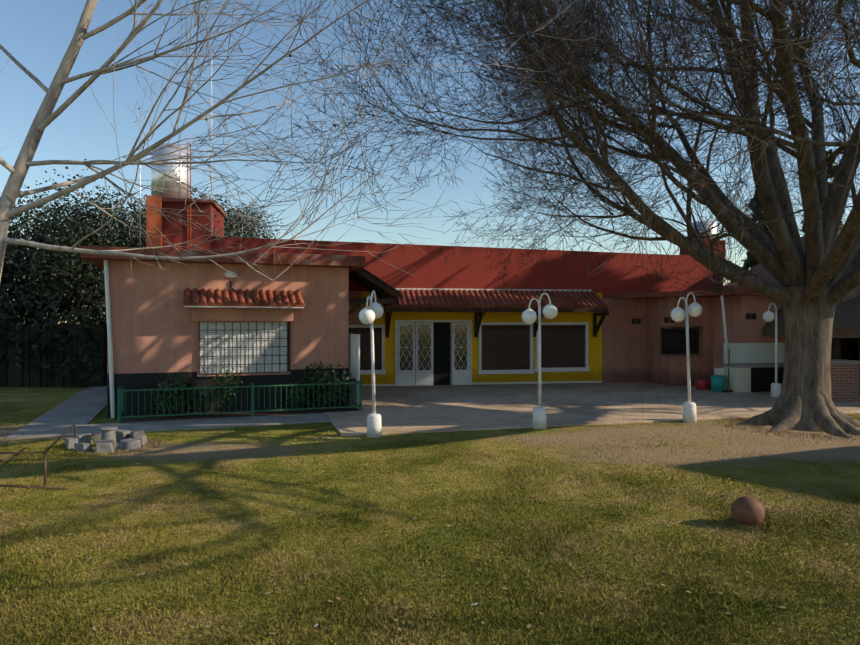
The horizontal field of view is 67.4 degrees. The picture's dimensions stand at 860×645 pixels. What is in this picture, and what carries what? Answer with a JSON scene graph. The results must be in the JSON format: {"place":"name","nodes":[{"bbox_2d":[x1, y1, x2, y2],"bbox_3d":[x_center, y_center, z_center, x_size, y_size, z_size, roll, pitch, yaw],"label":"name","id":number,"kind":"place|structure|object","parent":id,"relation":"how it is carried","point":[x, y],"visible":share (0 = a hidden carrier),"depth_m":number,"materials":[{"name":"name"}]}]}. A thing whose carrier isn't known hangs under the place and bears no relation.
{"place":"outdoors","nodes":[
{"label":"outdoors","id":0,"kind":"place"},
{"bbox_2d":[5,386,330,438],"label":"path","id":1,"kind":"structure","parent":0,"point":[82,409],"depth_m":12.98,"materials":[{"name":"concrete"}]},
{"bbox_2d":[0,0,595,280],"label":"bare tree","id":2,"kind":"object","parent":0,"point":[45,117],"depth_m":9.01,"materials":[{"name":"brown plant"}]},
{"bbox_2d":[0,406,859,644],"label":"grass","id":3,"kind":"structure","parent":0,"point":[333,630],"depth_m":5.37,"materials":[{"name":"green plant"}]},
{"bbox_2d":[0,323,859,644],"bbox_3d":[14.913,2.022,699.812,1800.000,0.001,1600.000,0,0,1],"label":"ground","id":4,"kind":"structure","parent":0,"point":[28,399],"depth_m":7.50,"materials":[{"name":"green plant"}]},
{"bbox_2d":[0,233,41,324],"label":"tree foliage","id":5,"kind":"object","parent":4,"relation":"on","point":[6,312],"visible":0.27,"depth_m":27.12,"materials":[{"name":"green plant"}]},
{"bbox_2d":[0,230,44,323],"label":"tree foliage","id":6,"kind":"object","parent":4,"relation":"on","point":[3,280],"visible":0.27,"depth_m":27.39,"materials":[{"name":"green plant"}]},
{"bbox_2d":[0,232,52,324],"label":"tree foliage","id":7,"kind":"object","parent":4,"relation":"on","point":[11,298],"visible":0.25,"depth_m":27.42,"materials":[{"name":"green plant"}]},
{"bbox_2d":[0,423,76,489],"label":"metal rail","id":8,"kind":"object","parent":4,"relation":"on","point":[45,451],"visible":0.83,"depth_m":7.97,"materials":[{"name":"metal"}]},
{"bbox_2d":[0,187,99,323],"bbox_3d":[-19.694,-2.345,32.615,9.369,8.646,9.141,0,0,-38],"label":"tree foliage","id":9,"kind":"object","parent":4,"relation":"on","point":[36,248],"visible":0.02,"depth_m":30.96,"materials":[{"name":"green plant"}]},
{"bbox_2d":[0,281,103,388],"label":"cane hedge leaves","id":10,"kind":"object","parent":4,"relation":"on","point":[55,318],"visible":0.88,"depth_m":19.87,"materials":[{"name":"green plant"}]},
{"bbox_2d":[0,309,106,386],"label":"fence","id":11,"kind":"object","parent":4,"relation":"on","point":[13,377],"depth_m":20.15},
{"bbox_2d":[1,187,106,324],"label":"tree foliage","id":12,"kind":"object","parent":4,"relation":"on","point":[21,202],"visible":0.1,"depth_m":30.89,"materials":[{"name":"green plant"}]},
{"bbox_2d":[0,159,145,324],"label":"tree foliage","id":13,"kind":"object","parent":4,"relation":"on","point":[68,260],"visible":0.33,"depth_m":27.46,"materials":[{"name":"green plant"}]},
{"bbox_2d":[36,216,142,324],"bbox_3d":[-15.890,-1.550,29.593,4.985,7.345,5.714,0,0,1],"label":"tree trunk","id":14,"kind":"object","parent":4,"relation":"on","point":[77,304],"visible":0.15,"depth_m":28.85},
{"bbox_2d":[65,426,146,453],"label":"stone blocks","id":15,"kind":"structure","parent":4,"relation":"on","point":[108,438],"depth_m":10.34,"materials":[{"name":"grey stone"}]},
{"bbox_2d":[118,187,273,247],"bbox_3d":[-12.463,-2.991,34.416,9.488,8.528,8.959,0,0,-29],"label":"tree foliage","id":16,"kind":"object","parent":4,"relation":"on","point":[226,200],"visible":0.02,"depth_m":33.07,"materials":[{"name":"green plant"}]},
{"bbox_2d":[81,246,364,418],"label":"pink house","id":17,"kind":"structure","parent":4,"relation":"on","point":[155,315],"depth_m":14.33,"materials":[{"name":"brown paint"}]},
{"bbox_2d":[140,140,190,249],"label":"tank pipes","id":18,"kind":"object","parent":17,"relation":"on","point":[187,198],"visible":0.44,"depth_m":19.20,"materials":[{"name":"metal"}]},
{"bbox_2d":[146,196,227,249],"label":"tank tower","id":19,"kind":"structure","parent":17,"relation":"on","point":[162,224],"depth_m":19.20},
{"bbox_2d":[151,143,189,198],"bbox_3d":[-8.086,-4.622,20.119,1.120,1.880,1.120,0,0,1],"label":"water tank","id":20,"kind":"object","parent":19,"relation":"on","point":[171,187],"visible":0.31,"depth_m":19.64,"materials":[{"name":"silver metal"}]},
{"bbox_2d":[206,54,211,198],"bbox_3d":[-6.648,-5.165,19.637,0.300,6.094,0.043,0,0,-4],"label":"antenna mast","id":21,"kind":"object","parent":19,"relation":"attached to","point":[211,123],"visible":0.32,"depth_m":19.62,"materials":[{"name":"grey metal"}]},
{"bbox_2d":[199,321,287,374],"bbox_3d":[-4.181,0.557,14.536,1.926,1.177,0.025,0,0,-20],"label":"grille window","id":22,"kind":"structure","parent":17,"relation":"attached to","point":[240,347],"depth_m":14.51,"materials":[{"name":"white metal"}]},
{"bbox_2d":[349,334,359,408],"bbox_3d":[-1.783,1.123,15.201,0.040,1.700,0.950,0,0,-20],"label":"sign board","id":23,"kind":"object","parent":17,"relation":"attached to","point":[354,355],"visible":0.73,"depth_m":15.10,"materials":[{"name":"white metal"}]},
{"bbox_2d":[349,267,400,314],"bbox_3d":[-2.266,-0.720,18.313,2.528,1.742,3.500,0,0,-9],"label":"timber porch","id":24,"kind":"object","parent":17,"relation":"attached to","point":[385,292],"visible":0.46,"depth_m":16.82,"materials":[{"name":"brown wood"}]},
{"bbox_2d":[121,405,358,422],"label":"curb","id":25,"kind":"structure","parent":4,"relation":"on","point":[201,416],"depth_m":13.90,"materials":[{"name":"grey concrete"}]},
{"bbox_2d":[147,367,242,414],"bbox_3d":[-5.056,1.492,13.808,1.910,1.080,1.183,0,0,-31],"label":"shrub","id":26,"kind":"object","parent":25,"relation":"on","point":[177,404],"depth_m":13.65,"materials":[{"name":"green plant"}]},
{"bbox_2d":[198,361,220,416],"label":"sapling stems","id":27,"kind":"object","parent":25,"relation":"on","point":[207,390],"visible":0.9,"depth_m":13.57,"materials":[{"name":"brown plant"}]},
{"bbox_2d":[117,379,361,422],"bbox_3d":[-4.042,1.663,14.143,4.990,0.720,0.980,0,0,-20],"label":"garden fence","id":28,"kind":"object","parent":25,"relation":"on","point":[120,401],"visible":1,"depth_m":13.64,"materials":[{"name":"green metal"}]},
{"bbox_2d":[285,361,355,409],"bbox_3d":[-2.484,1.455,14.719,1.678,1.154,1.162,0,0,1],"label":"shrub","id":29,"kind":"object","parent":25,"relation":"on","point":[321,376],"depth_m":14.58,"materials":[{"name":"green plant"}]},
{"bbox_2d":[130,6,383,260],"bbox_3d":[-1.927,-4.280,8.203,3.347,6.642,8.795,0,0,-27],"label":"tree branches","id":30,"kind":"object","parent":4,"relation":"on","point":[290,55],"visible":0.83,"depth_m":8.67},
{"bbox_2d":[359,291,383,437],"bbox_3d":[-1.019,0.726,11.419,0.328,2.593,0.710,0,0,16],"label":"lamp post","id":31,"kind":"object","parent":4,"relation":"on","point":[371,313],"visible":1,"depth_m":11.37,"materials":[{"name":"white metal"}]},
{"bbox_2d":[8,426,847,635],"bbox_3d":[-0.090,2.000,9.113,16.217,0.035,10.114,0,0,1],"label":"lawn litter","id":32,"kind":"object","parent":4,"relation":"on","point":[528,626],"visible":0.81,"depth_m":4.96,"materials":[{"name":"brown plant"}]},
{"bbox_2d":[211,236,722,383],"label":"hall","id":33,"kind":"structure","parent":4,"relation":"on","point":[461,269],"depth_m":20.77,"materials":[{"name":"yellow"}]},
{"bbox_2d":[349,320,601,385],"bbox_3d":[1.365,0.972,20.845,8.710,2.102,0.630,0,0,-9],"label":"hall joinery","id":34,"kind":"object","parent":33,"relation":"in","point":[433,352],"visible":0.83,"depth_m":20.58,"materials":[{"name":"wood"}]},
{"bbox_2d":[384,288,608,337],"bbox_3d":[2.071,-0.302,20.187,7.069,1.550,1.189,0,0,-9],"label":"canopy","id":35,"kind":"object","parent":33,"relation":"attached to","point":[438,300],"visible":0.9,"depth_m":20.06,"materials":[{"name":"red tile"}]},
{"bbox_2d":[680,220,725,258],"bbox_3d":[10.615,-2.997,25.154,1.200,1.902,1.200,0,0,-9],"label":"water tank","id":36,"kind":"object","parent":33,"relation":"on","point":[721,248],"visible":0.08,"depth_m":24.63,"materials":[{"name":"silver metal"}]},
{"bbox_2d":[183,0,859,438],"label":"tree","id":37,"kind":"object","parent":4,"relation":"on","point":[583,31],"depth_m":11.82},
{"bbox_2d":[522,293,557,429],"bbox_3d":[2.094,0.726,12.316,0.708,2.593,0.288,0,0,-11],"label":"lamp post","id":38,"kind":"object","parent":4,"relation":"on","point":[550,311],"visible":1,"depth_m":12.26,"materials":[{"name":"white metal"}]},
{"bbox_2d":[670,292,702,422],"bbox_3d":[5.213,0.701,13.098,0.710,2.643,0.300,0,0,-19],"label":"lamp post","id":39,"kind":"object","parent":4,"relation":"on","point":[679,314],"visible":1,"depth_m":13.06,"materials":[{"name":"white metal"}]},
{"bbox_2d":[731,496,764,525],"bbox_3d":[3.163,1.885,6.423,0.304,0.304,0.304,0,0,1],"label":"boulder","id":40,"kind":"object","parent":4,"relation":"on","point":[748,510],"visible":0.83,"depth_m":6.32,"materials":[{"name":"brown stone"}]},
{"bbox_2d":[741,189,770,268],"bbox_3d":[20.483,-3.814,40.072,2.402,10.289,2.290,0,0,1],"label":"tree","id":41,"kind":"object","parent":4,"relation":"on","point":[749,257],"depth_m":39.88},
{"bbox_2d":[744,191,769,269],"bbox_3d":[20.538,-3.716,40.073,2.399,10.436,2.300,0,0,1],"label":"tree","id":42,"kind":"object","parent":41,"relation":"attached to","point":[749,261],"depth_m":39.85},
{"bbox_2d":[799,149,842,230],"bbox_3d":[24.053,-5.033,39.508,2.614,11.033,2.807,0,0,1],"label":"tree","id":43,"kind":"object","parent":4,"relation":"on","point":[830,150],"depth_m":39.04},
{"bbox_2d":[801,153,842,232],"bbox_3d":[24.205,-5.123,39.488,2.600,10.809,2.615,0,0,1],"label":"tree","id":44,"kind":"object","parent":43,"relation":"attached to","point":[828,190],"depth_m":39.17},
{"bbox_3d":[-12.617,-1.729,34.608,4.854,7.702,6.227,0,0,1],"label":"tree trunk","id":45,"kind":"object","parent":4,"relation":"on","visible":0},
{"bbox_2d":[103,187,270,307],"bbox_3d":[-12.491,-2.953,34.356,9.478,8.820,9.403,0,0,1],"label":"tree foliage","id":46,"kind":"object","parent":45,"relation":"attached to","point":[226,230],"visible":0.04,"depth_m":32.92,"materials":[{"name":"green plant"}]},
{"bbox_3d":[-16.327,-2.317,39.874,5.480,8.879,5.980,0,0,1],"label":"tree trunk","id":47,"kind":"object","parent":4,"relation":"on","visible":0},
{"bbox_2d":[101,198,233,245],"bbox_3d":[-16.655,-3.611,40.060,9.674,10.055,9.593,0,0,1],"label":"tree foliage","id":48,"kind":"object","parent":47,"relation":"attached to","point":[138,222],"depth_m":37.53,"materials":[{"name":"green plant"}]},
{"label":"tree trunk","id":49,"kind":"object","parent":4,"relation":"on","visible":0},
{"bbox_2d":[224,200,282,238],"bbox_3d":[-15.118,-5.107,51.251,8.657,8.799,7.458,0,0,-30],"label":"tree foliage","id":50,"kind":"object","parent":49,"relation":"attached to","point":[253,222],"visible":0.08,"depth_m":50.53,"materials":[{"name":"green plant"}]},
{"bbox_2d":[0,0,859,322],"label":"sky","id":51,"kind":"structure","parent":0,"point":[38,34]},
{"bbox_2d":[325,382,859,436],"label":"patio","id":52,"kind":"structure","parent":0,"point":[422,409],"depth_m":15.26,"materials":[{"name":"beige concrete"}]},
{"bbox_2d":[602,289,784,385],"bbox_3d":[8.792,0.532,20.689,6.590,2.980,4.253,0,0,1],"label":"annex","id":53,"kind":"object","parent":52,"relation":"on","point":[630,352],"visible":0.46,"depth_m":20.38,"materials":[{"name":"pink paint"}]},
{"bbox_2d":[694,375,724,391],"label":"bins","id":54,"kind":"object","parent":52,"relation":"on","point":[716,383],"visible":0.96,"depth_m":18.53,"materials":[{"name":"teal plastic"}]},
{"bbox_2d":[722,349,732,391],"bbox_3d":[8.624,1.378,18.554,0.249,1.220,0.715,0,0,41],"label":"pole","id":55,"kind":"object","parent":52,"relation":"on","point":[727,390],"visible":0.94,"depth_m":18.49,"materials":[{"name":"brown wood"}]},
{"bbox_2d":[723,343,784,392],"bbox_3d":[9.633,1.297,18.744,2.028,1.389,0.664,0,0,-9],"label":"barbecue counter","id":56,"kind":"object","parent":52,"relation":"on","point":[751,366],"visible":0.73,"depth_m":18.60,"materials":[{"name":"white"}]},
{"bbox_2d":[763,303,781,396],"bbox_3d":[9.138,0.751,17.218,0.489,2.543,0.298,0,0,1],"label":"lamp post","id":57,"kind":"object","parent":52,"relation":"on","point":[776,386],"visible":0.83,"depth_m":17.20,"materials":[{"name":"white metal"}]},
{"bbox_2d":[723,225,859,360],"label":"thatched shed","id":58,"kind":"structure","parent":52,"relation":"on","point":[845,344],"depth_m":18.29,"materials":[{"name":"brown wood"}]},
{"bbox_2d":[830,359,859,401],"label":"brick wall","id":59,"kind":"structure","parent":52,"relation":"on","point":[844,380],"depth_m":16.21,"materials":[{"name":"brick"}]},
{"bbox_2d":[859,363,859,395],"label":"red counter","id":60,"kind":"object","parent":52,"relation":"on","point":[859,379],"depth_m":17.34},
{"bbox_2d":[632,295,755,374],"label":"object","id":61,"kind":"object","parent":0,"point":[672,340],"visible":0.88,"depth_m":20.15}
]}

